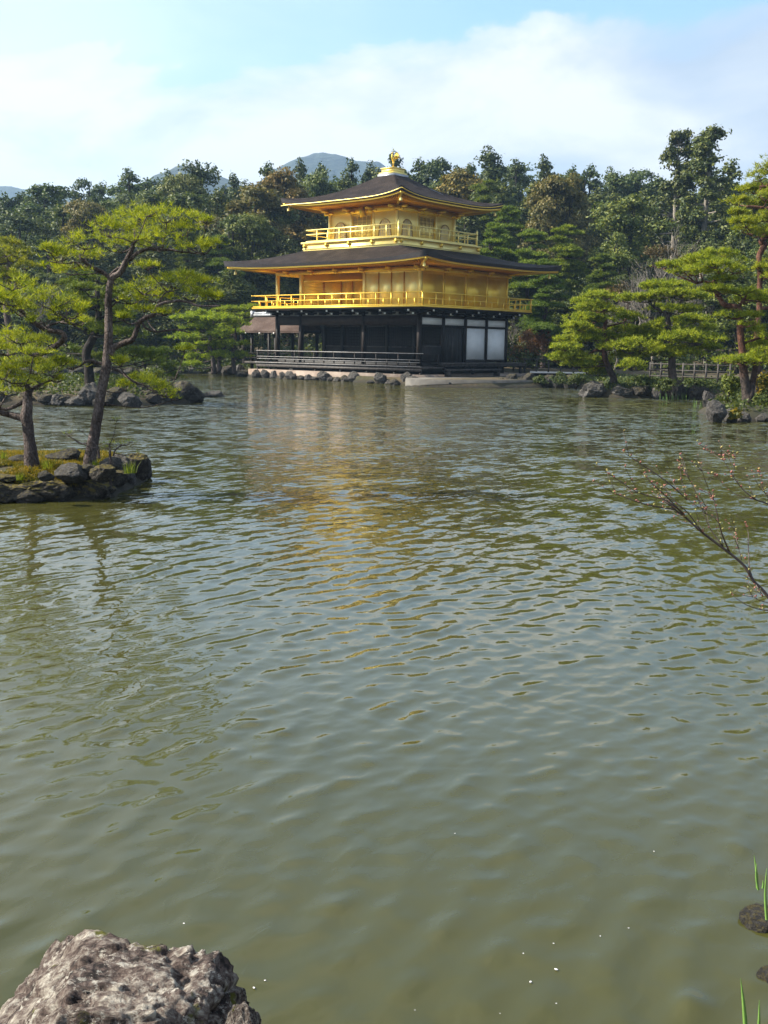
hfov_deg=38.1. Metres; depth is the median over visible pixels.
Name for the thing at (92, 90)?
sky
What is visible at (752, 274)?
bushy tree
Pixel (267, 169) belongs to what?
conifer tree
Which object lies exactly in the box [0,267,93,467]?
pine tree
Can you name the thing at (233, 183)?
conifer tree
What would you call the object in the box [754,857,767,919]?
iris plant
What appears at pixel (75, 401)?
shore rock
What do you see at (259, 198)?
broadleaf tree
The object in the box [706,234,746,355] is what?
conifer tree
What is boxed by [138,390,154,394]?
shore rock
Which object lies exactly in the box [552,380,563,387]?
shore rock
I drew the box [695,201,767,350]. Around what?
evergreen tree
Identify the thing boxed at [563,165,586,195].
conifer tree
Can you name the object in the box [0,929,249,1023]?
foreground boulder
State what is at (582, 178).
evergreen tree
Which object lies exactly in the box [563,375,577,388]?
shore rock
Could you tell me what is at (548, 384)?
shore rock
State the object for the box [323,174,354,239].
conifer tree
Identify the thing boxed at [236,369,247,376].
shore rock
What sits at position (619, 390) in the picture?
shore rock
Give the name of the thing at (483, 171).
conifer tree
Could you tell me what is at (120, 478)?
islet rock
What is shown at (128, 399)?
shore rock
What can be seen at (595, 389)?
shore rock
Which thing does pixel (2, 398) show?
shore rock
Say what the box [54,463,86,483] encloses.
islet rock
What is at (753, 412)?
ground
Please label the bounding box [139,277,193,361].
conifer tree
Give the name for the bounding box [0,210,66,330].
bushy tree
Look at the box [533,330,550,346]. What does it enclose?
shrub
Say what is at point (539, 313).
pine tree
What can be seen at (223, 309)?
garden pine
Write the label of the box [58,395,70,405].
shore rock
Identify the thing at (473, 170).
conifer tree
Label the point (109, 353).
pine tree
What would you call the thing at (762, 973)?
shore rock
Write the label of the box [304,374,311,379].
shore rock
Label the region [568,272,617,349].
bushy tree
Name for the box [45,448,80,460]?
islet rock
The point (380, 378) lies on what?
shore rock
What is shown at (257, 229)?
broadleaf tree
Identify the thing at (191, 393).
shore rock
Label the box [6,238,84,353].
bushy tree
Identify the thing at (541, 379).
shrub
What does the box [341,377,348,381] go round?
shore rock
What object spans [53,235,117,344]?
conifer tree
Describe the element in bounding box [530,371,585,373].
gravel path
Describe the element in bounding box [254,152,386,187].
mountain
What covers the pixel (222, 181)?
mountain
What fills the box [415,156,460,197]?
evergreen tree
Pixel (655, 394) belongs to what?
shore rock
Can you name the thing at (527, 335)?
shrub
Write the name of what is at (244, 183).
conifer tree
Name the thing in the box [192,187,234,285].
conifer tree
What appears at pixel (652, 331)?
garden pine
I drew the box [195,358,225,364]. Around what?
shrub
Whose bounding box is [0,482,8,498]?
islet rock
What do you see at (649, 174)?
evergreen tree
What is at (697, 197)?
conifer tree
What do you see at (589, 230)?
conifer tree
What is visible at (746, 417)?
shore rock
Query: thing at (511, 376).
shore rock
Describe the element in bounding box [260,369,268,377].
shore rock
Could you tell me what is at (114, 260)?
conifer tree
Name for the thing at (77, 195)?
conifer tree
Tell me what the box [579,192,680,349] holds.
evergreen tree
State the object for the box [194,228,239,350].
conifer tree
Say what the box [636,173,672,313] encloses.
conifer tree
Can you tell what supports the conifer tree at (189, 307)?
on the ground at (753, 412)
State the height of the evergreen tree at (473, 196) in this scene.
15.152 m
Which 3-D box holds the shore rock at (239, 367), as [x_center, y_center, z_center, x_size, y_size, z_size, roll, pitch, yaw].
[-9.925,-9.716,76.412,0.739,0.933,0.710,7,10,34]
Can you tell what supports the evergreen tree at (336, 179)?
on the ground at (753, 412)
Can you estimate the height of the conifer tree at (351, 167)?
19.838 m
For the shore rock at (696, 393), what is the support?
on the ground at (753, 412)
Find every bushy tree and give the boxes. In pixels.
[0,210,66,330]
[0,285,41,356]
[1,236,53,325]
[1,285,71,353]
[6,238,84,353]
[22,202,109,272]
[28,284,104,356]
[548,289,588,367]
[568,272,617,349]
[594,273,647,367]
[628,278,671,362]
[645,215,711,326]
[655,276,717,344]
[679,274,747,372]
[702,256,767,373]
[729,245,767,370]
[734,219,767,368]
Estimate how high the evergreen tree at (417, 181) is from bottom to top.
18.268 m
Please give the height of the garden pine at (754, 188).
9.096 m
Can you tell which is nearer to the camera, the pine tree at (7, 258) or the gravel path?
the pine tree at (7, 258)
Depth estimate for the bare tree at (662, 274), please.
81.28 m
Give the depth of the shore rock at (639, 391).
48.64 m
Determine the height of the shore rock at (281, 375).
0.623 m
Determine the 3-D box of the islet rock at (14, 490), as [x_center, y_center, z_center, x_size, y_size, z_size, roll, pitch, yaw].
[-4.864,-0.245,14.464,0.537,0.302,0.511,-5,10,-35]
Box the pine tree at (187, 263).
[149,230,211,352]
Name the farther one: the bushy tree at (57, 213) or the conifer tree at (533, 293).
the bushy tree at (57, 213)
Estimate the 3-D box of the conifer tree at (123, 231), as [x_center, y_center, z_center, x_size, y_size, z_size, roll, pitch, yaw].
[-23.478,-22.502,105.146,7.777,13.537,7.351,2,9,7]
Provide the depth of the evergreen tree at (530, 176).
137.98 m
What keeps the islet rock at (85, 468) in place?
on the islet rock at (91, 489)
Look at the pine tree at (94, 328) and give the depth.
37.85 m
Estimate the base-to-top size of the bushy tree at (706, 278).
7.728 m
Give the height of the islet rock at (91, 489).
0.471 m
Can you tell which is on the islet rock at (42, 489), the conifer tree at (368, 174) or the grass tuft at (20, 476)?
the grass tuft at (20, 476)
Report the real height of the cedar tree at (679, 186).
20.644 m
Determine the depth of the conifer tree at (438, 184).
111.78 m
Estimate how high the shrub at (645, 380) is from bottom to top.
0.682 m
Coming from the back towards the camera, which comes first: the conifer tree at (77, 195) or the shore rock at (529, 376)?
the conifer tree at (77, 195)
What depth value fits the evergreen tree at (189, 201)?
101.81 m
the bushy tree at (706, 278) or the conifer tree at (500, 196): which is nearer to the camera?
the bushy tree at (706, 278)
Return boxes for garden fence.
[512,358,586,374]
[649,362,731,382]
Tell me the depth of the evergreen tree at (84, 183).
124.05 m
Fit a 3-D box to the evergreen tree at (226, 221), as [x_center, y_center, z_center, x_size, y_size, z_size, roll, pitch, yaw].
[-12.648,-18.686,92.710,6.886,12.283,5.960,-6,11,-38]
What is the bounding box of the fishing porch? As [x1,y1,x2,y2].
[240,311,321,368]
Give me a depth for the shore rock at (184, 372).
76.80 m
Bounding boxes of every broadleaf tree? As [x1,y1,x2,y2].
[56,197,116,274]
[155,171,210,260]
[195,182,302,344]
[226,212,281,347]
[255,165,326,337]
[433,166,492,240]
[513,173,594,261]
[542,172,600,293]
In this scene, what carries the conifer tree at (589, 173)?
on the ground at (753, 412)
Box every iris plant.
[741,982,759,1023]
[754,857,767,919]
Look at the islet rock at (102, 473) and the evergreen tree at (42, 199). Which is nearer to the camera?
the islet rock at (102, 473)
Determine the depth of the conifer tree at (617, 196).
117.89 m
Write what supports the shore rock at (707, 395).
in the pond water
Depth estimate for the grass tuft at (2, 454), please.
15.19 m
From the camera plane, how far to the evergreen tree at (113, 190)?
134.11 m
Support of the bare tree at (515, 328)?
on the ground at (753, 412)
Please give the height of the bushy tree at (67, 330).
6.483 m
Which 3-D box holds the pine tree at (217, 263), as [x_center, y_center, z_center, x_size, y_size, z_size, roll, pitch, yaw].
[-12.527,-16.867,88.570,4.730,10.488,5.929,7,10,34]
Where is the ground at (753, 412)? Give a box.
[0,322,767,501]
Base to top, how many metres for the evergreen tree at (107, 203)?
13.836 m
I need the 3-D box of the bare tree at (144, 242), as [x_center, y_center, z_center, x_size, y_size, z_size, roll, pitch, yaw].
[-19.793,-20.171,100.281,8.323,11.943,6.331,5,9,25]
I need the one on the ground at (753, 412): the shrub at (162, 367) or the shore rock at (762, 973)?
the shrub at (162, 367)
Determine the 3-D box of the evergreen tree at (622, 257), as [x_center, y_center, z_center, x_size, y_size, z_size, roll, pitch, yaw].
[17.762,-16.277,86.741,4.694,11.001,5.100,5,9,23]
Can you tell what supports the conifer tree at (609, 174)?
on the ground at (753, 412)
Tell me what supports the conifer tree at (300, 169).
on the ground at (753, 412)
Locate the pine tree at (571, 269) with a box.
[546,223,590,312]
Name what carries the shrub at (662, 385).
on the ground at (753, 412)
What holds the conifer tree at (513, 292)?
on the ground at (753, 412)
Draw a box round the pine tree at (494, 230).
[479,222,511,306]
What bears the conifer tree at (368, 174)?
on the ground at (753, 412)
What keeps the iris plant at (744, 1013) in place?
on the pond water
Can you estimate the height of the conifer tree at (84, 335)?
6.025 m
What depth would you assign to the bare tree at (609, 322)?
74.61 m
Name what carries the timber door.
in the golden pavilion
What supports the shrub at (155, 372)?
on the ground at (753, 412)
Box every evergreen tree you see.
[0,191,37,248]
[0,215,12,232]
[9,182,96,304]
[72,176,111,245]
[77,199,143,270]
[103,183,138,231]
[117,175,162,229]
[120,185,195,267]
[151,191,216,280]
[177,159,231,266]
[217,213,260,349]
[261,210,301,281]
[264,185,318,281]
[299,169,342,335]
[307,175,338,192]
[408,174,432,187]
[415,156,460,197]
[456,191,523,239]
[502,162,541,188]
[561,172,604,209]
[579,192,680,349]
[585,231,640,348]
[613,170,678,215]
[638,169,672,199]
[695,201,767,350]
[698,177,767,347]
[732,215,767,318]
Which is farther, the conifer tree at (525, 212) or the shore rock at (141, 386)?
the conifer tree at (525, 212)
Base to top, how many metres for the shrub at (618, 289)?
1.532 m
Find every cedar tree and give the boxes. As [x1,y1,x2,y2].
[644,127,701,277]
[674,123,737,339]
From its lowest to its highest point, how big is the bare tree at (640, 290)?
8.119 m
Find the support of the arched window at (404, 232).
in the golden pavilion
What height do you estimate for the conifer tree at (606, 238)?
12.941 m
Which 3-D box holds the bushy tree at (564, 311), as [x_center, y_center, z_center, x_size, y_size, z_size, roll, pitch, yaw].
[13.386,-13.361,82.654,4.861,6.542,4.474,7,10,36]
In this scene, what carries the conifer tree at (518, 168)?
on the ground at (753, 412)
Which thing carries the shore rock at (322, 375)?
on the ground at (753, 412)
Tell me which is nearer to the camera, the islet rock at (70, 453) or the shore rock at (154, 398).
the islet rock at (70, 453)
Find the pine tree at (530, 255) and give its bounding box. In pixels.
[508,227,565,365]
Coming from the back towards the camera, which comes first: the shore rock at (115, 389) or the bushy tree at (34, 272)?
the bushy tree at (34, 272)
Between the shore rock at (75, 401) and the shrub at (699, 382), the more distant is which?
the shrub at (699, 382)
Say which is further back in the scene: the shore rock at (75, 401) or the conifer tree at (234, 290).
the conifer tree at (234, 290)
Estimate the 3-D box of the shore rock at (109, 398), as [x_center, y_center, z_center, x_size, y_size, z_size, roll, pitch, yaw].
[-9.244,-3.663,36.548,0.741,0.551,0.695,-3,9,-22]
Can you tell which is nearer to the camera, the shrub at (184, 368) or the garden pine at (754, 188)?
the garden pine at (754, 188)
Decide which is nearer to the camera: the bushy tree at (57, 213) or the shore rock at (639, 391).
the shore rock at (639, 391)
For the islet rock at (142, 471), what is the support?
on the ground at (753, 412)
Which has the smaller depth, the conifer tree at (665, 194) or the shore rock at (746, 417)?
the shore rock at (746, 417)
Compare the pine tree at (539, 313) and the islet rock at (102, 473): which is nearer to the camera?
the islet rock at (102, 473)
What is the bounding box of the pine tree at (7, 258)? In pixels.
[0,233,40,378]
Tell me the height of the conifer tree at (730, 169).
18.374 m
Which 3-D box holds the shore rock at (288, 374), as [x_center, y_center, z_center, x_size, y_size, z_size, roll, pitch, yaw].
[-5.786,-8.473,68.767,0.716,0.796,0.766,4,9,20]
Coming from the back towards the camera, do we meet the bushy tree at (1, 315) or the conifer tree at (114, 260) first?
the conifer tree at (114, 260)
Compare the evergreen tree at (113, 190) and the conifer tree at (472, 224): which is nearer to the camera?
the conifer tree at (472, 224)
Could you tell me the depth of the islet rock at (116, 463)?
15.03 m
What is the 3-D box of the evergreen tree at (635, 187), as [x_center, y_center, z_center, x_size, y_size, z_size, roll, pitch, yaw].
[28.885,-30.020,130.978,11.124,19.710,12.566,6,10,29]
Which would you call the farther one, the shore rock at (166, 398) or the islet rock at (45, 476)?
the shore rock at (166, 398)
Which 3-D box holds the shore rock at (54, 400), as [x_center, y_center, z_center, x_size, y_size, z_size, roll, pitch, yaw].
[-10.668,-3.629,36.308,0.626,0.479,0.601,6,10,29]
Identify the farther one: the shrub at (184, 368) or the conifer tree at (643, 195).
the conifer tree at (643, 195)
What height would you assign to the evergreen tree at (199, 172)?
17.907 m
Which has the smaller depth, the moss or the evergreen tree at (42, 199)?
the moss
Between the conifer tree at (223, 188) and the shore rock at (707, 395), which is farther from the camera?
the conifer tree at (223, 188)
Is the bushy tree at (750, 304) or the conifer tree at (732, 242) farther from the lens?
the conifer tree at (732, 242)
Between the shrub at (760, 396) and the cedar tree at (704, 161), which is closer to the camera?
the shrub at (760, 396)
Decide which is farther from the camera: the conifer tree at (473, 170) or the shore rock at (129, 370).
the conifer tree at (473, 170)
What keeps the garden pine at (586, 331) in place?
on the ground at (753, 412)
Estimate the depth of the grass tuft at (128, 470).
14.18 m
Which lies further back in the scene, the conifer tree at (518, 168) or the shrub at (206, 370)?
the conifer tree at (518, 168)
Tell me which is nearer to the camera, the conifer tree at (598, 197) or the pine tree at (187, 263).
the pine tree at (187, 263)
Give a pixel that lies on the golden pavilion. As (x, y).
(392, 275)
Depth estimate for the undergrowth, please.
80.80 m
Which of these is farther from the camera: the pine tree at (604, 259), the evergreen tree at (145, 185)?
the evergreen tree at (145, 185)
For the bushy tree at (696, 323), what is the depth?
85.61 m
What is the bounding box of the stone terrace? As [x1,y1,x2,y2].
[405,375,538,385]
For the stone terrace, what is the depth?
58.27 m
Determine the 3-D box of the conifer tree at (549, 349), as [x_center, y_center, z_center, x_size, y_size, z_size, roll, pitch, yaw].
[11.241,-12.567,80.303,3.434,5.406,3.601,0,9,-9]
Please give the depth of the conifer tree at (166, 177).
121.77 m
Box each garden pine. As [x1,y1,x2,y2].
[123,344,188,380]
[163,308,254,373]
[212,302,258,365]
[543,288,648,383]
[598,277,727,392]
[650,245,767,404]
[718,153,767,394]
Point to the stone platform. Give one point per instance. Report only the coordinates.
(315, 373)
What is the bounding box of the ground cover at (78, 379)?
[0,358,767,411]
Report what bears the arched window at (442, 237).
in the golden pavilion
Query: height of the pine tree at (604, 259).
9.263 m
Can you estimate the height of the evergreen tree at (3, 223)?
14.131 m
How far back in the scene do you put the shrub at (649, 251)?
84.02 m
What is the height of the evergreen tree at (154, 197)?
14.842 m
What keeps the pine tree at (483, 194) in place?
on the ground at (753, 412)
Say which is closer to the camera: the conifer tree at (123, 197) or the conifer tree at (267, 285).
the conifer tree at (267, 285)
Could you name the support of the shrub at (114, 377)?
on the ground at (753, 412)
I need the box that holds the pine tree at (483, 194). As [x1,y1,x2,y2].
[468,178,508,256]
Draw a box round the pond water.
[0,373,767,1023]
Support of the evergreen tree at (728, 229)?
on the ground at (753, 412)
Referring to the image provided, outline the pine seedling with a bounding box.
[64,415,141,485]
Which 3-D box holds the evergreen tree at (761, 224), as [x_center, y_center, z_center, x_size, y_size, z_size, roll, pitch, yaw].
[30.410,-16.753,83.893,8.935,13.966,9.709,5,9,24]
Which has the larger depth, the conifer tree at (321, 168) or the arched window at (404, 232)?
the conifer tree at (321, 168)
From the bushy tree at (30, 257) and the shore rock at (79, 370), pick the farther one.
the bushy tree at (30, 257)
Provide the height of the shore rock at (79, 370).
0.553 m
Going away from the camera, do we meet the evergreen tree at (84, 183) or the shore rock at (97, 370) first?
the shore rock at (97, 370)
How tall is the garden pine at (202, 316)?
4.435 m
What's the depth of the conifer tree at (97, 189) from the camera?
136.93 m
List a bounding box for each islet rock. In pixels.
[0,473,24,482]
[0,481,27,502]
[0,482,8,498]
[6,454,23,461]
[13,490,43,503]
[18,479,69,500]
[37,470,54,481]
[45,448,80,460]
[50,483,76,501]
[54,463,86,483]
[69,479,116,498]
[81,464,94,479]
[89,464,115,482]
[99,457,123,469]
[112,454,136,484]
[112,470,127,486]
[128,452,148,480]
[147,458,151,478]
[204,390,224,396]
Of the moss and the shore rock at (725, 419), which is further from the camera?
the shore rock at (725, 419)
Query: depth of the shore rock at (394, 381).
60.20 m
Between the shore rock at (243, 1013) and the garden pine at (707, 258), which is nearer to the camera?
the shore rock at (243, 1013)
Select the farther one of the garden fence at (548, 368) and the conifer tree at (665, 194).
the conifer tree at (665, 194)
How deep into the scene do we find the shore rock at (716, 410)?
32.74 m
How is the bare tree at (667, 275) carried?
on the ground at (753, 412)
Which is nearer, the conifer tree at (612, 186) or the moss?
the moss
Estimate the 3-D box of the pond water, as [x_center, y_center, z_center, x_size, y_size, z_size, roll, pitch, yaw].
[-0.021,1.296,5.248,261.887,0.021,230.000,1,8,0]
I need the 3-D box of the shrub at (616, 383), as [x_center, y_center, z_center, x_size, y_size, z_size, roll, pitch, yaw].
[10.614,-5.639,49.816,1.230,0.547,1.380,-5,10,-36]
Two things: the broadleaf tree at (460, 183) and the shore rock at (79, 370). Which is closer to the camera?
the shore rock at (79, 370)
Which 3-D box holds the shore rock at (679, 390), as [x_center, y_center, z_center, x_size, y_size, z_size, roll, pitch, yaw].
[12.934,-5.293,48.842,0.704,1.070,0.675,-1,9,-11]
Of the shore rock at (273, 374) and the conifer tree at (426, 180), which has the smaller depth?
the shore rock at (273, 374)
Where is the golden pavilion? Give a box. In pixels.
[223,152,561,376]
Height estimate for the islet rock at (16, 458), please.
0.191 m
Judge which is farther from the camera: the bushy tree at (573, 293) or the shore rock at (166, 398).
the bushy tree at (573, 293)
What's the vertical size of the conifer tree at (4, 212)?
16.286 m
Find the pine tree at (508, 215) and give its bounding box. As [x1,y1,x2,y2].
[478,204,524,355]
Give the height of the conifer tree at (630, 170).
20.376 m
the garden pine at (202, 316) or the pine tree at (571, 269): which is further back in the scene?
the pine tree at (571, 269)
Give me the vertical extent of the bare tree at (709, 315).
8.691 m
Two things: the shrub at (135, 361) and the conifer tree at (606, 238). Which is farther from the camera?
the conifer tree at (606, 238)
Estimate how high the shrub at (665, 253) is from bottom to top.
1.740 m
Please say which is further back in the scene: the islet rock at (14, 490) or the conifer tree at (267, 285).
the conifer tree at (267, 285)
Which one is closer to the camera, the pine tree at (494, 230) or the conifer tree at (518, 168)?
the pine tree at (494, 230)
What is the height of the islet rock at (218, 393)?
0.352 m
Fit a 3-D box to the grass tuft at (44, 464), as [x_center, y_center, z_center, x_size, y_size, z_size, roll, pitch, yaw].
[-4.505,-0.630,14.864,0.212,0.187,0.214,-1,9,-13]
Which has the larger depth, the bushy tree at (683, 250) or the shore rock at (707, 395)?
the bushy tree at (683, 250)
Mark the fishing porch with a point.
(263, 322)
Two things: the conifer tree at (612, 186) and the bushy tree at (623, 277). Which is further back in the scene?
the conifer tree at (612, 186)
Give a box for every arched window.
[334,222,346,238]
[378,219,391,235]
[401,219,412,236]
[440,225,449,240]
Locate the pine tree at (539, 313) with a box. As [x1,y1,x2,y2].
[515,258,571,366]
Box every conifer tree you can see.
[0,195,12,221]
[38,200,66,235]
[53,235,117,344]
[66,188,85,202]
[71,288,119,359]
[86,180,109,199]
[96,231,143,303]
[100,285,161,353]
[103,167,153,246]
[105,200,149,279]
[116,229,181,342]
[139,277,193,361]
[146,168,173,229]
[164,267,225,362]
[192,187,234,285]
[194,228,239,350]
[203,266,258,350]
[212,184,229,212]
[221,172,243,216]
[231,179,251,206]
[240,237,292,349]
[249,160,282,212]
[263,234,301,346]
[293,156,316,216]
[304,161,330,228]
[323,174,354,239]
[335,157,361,190]
[359,160,376,182]
[371,167,381,178]
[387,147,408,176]
[410,156,433,183]
[432,175,456,192]
[455,215,488,247]
[464,161,476,176]
[469,145,521,231]
[477,167,501,201]
[490,178,526,248]
[501,287,528,366]
[502,157,528,209]
[508,255,534,299]
[513,182,550,245]
[515,308,561,365]
[520,282,570,364]
[530,153,561,206]
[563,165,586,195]
[576,208,599,286]
[582,163,603,197]
[583,187,610,248]
[583,216,638,287]
[588,171,631,224]
[597,192,649,277]
[600,166,620,189]
[621,188,665,307]
[624,167,651,236]
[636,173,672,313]
[641,191,684,302]
[662,190,702,276]
[684,158,747,302]
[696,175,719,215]
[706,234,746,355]
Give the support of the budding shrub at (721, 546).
on the ground at (753, 412)
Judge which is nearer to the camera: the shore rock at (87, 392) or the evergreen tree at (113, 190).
the shore rock at (87, 392)
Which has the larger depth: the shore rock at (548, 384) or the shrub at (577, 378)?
the shore rock at (548, 384)
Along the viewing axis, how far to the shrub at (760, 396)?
34.94 m
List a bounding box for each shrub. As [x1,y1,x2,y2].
[108,372,137,382]
[130,357,152,367]
[142,367,165,378]
[155,361,175,371]
[177,366,203,371]
[194,365,216,371]
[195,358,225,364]
[508,343,530,361]
[519,329,535,344]
[523,338,547,361]
[532,374,547,386]
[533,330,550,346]
[549,371,569,388]
[567,373,589,389]
[593,429,767,610]
[603,380,631,387]
[604,281,629,304]
[630,375,658,390]
[641,244,667,264]
[650,378,678,395]
[652,246,677,259]
[680,378,715,388]
[720,370,740,401]
[727,407,742,419]
[752,390,767,403]
[756,370,767,393]
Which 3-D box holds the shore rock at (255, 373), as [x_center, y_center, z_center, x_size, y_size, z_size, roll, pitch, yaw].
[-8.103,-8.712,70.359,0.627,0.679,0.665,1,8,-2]
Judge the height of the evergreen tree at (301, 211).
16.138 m
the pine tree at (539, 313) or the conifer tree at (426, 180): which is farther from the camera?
the conifer tree at (426, 180)
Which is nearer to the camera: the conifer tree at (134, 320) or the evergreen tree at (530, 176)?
the conifer tree at (134, 320)
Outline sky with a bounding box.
[0,0,767,198]
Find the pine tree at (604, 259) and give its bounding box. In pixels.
[570,252,637,365]
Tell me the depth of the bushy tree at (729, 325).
78.17 m
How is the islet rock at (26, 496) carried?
on the ground at (753, 412)
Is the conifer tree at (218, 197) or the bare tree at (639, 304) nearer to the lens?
the bare tree at (639, 304)
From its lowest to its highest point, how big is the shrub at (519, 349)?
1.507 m
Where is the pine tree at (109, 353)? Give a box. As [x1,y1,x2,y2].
[36,198,228,464]
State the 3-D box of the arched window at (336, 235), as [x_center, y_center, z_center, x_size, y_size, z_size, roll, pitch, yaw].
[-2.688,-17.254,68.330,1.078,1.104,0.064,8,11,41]
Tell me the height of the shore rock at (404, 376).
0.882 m
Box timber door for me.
[444,327,462,361]
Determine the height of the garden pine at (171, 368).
1.859 m
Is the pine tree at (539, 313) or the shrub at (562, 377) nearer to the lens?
the shrub at (562, 377)
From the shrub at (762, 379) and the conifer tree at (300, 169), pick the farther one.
the conifer tree at (300, 169)
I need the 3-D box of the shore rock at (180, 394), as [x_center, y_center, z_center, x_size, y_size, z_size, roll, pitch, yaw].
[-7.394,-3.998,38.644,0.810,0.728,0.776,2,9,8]
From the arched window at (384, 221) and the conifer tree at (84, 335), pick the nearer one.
the arched window at (384, 221)
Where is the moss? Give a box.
[0,449,120,485]
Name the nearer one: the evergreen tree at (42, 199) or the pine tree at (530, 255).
the pine tree at (530, 255)
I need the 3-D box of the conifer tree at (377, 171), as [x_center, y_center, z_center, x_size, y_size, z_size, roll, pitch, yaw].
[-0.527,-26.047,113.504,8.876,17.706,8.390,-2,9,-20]
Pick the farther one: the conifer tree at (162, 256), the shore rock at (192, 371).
the conifer tree at (162, 256)
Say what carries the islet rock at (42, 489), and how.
on the ground at (753, 412)
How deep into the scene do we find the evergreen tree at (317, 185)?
109.52 m
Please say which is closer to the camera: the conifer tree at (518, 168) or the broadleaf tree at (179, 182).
the broadleaf tree at (179, 182)
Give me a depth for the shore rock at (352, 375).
64.71 m
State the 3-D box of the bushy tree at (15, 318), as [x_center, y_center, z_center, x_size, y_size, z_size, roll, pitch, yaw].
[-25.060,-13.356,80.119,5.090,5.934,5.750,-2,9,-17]
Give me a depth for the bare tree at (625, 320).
74.21 m
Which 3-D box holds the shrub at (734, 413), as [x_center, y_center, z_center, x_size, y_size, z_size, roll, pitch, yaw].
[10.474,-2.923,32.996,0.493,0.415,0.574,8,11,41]
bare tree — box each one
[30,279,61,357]
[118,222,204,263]
[508,317,525,367]
[603,297,636,369]
[608,302,649,367]
[617,271,649,369]
[619,270,690,370]
[629,258,681,369]
[648,225,700,365]
[667,248,725,359]
[695,267,727,372]
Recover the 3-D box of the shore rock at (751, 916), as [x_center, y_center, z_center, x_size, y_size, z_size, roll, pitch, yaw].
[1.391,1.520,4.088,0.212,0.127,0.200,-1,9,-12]
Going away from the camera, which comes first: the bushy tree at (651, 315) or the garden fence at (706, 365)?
the garden fence at (706, 365)
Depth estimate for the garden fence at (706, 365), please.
53.63 m
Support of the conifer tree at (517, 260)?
on the ground at (753, 412)
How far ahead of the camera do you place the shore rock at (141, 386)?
37.86 m
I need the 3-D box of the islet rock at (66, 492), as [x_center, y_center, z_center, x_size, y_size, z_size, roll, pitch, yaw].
[-4.228,-0.242,14.561,0.376,0.278,0.360,4,9,22]
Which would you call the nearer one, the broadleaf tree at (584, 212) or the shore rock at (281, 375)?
the shore rock at (281, 375)
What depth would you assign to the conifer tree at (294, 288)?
95.72 m
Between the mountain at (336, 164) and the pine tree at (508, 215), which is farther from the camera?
the mountain at (336, 164)
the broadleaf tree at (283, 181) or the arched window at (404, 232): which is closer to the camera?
the arched window at (404, 232)
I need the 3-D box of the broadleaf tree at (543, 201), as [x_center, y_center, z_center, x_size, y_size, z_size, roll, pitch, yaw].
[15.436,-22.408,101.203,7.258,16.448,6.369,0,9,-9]
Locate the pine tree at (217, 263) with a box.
[204,233,256,311]
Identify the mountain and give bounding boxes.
[0,186,86,206]
[109,165,241,198]
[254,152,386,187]
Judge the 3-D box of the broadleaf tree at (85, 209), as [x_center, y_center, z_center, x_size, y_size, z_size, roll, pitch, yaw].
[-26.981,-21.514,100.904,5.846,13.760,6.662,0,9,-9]
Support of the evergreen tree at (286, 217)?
on the ground at (753, 412)
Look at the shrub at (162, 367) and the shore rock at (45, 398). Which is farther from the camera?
the shrub at (162, 367)
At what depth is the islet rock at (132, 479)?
16.06 m
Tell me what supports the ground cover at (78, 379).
on the ground at (753, 412)
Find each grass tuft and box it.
[0,451,7,458]
[15,472,25,479]
[40,459,54,471]
[121,460,139,473]
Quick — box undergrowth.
[0,321,767,373]
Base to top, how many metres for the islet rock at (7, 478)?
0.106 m
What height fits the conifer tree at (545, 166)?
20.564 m
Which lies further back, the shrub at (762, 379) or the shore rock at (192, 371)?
the shore rock at (192, 371)
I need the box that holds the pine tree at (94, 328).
[51,269,169,384]
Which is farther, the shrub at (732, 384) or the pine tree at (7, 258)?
the pine tree at (7, 258)
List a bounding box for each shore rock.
[0,391,7,401]
[37,394,53,402]
[48,394,62,405]
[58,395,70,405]
[64,396,85,405]
[69,367,83,373]
[77,382,96,403]
[91,392,114,405]
[93,367,100,374]
[106,387,126,398]
[117,392,142,406]
[124,366,134,374]
[127,385,148,392]
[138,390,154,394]
[143,394,161,403]
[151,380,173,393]
[159,392,174,402]
[173,381,205,402]
[175,387,183,400]
[176,366,189,373]
[189,365,202,373]
[221,365,233,374]
[225,1001,261,1023]
[234,364,244,374]
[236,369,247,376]
[251,369,259,377]
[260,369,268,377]
[270,370,276,377]
[279,372,284,378]
[285,369,292,378]
[290,373,296,378]
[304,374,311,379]
[317,371,329,380]
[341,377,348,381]
[347,371,357,381]
[374,372,386,383]
[389,378,400,384]
[400,372,411,381]
[506,373,517,378]
[523,372,534,379]
[542,374,554,387]
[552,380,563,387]
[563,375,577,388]
[578,381,606,397]
[610,384,633,395]
[630,386,649,395]
[650,387,662,398]
[670,380,685,398]
[687,385,709,399]
[702,390,714,406]
[706,400,727,421]
[723,415,737,421]
[737,412,751,421]
[739,903,767,932]
[755,413,767,421]
[756,965,767,982]
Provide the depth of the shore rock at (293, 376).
67.96 m
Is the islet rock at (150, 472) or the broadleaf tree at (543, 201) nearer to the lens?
the islet rock at (150, 472)
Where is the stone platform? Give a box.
[248,369,526,376]

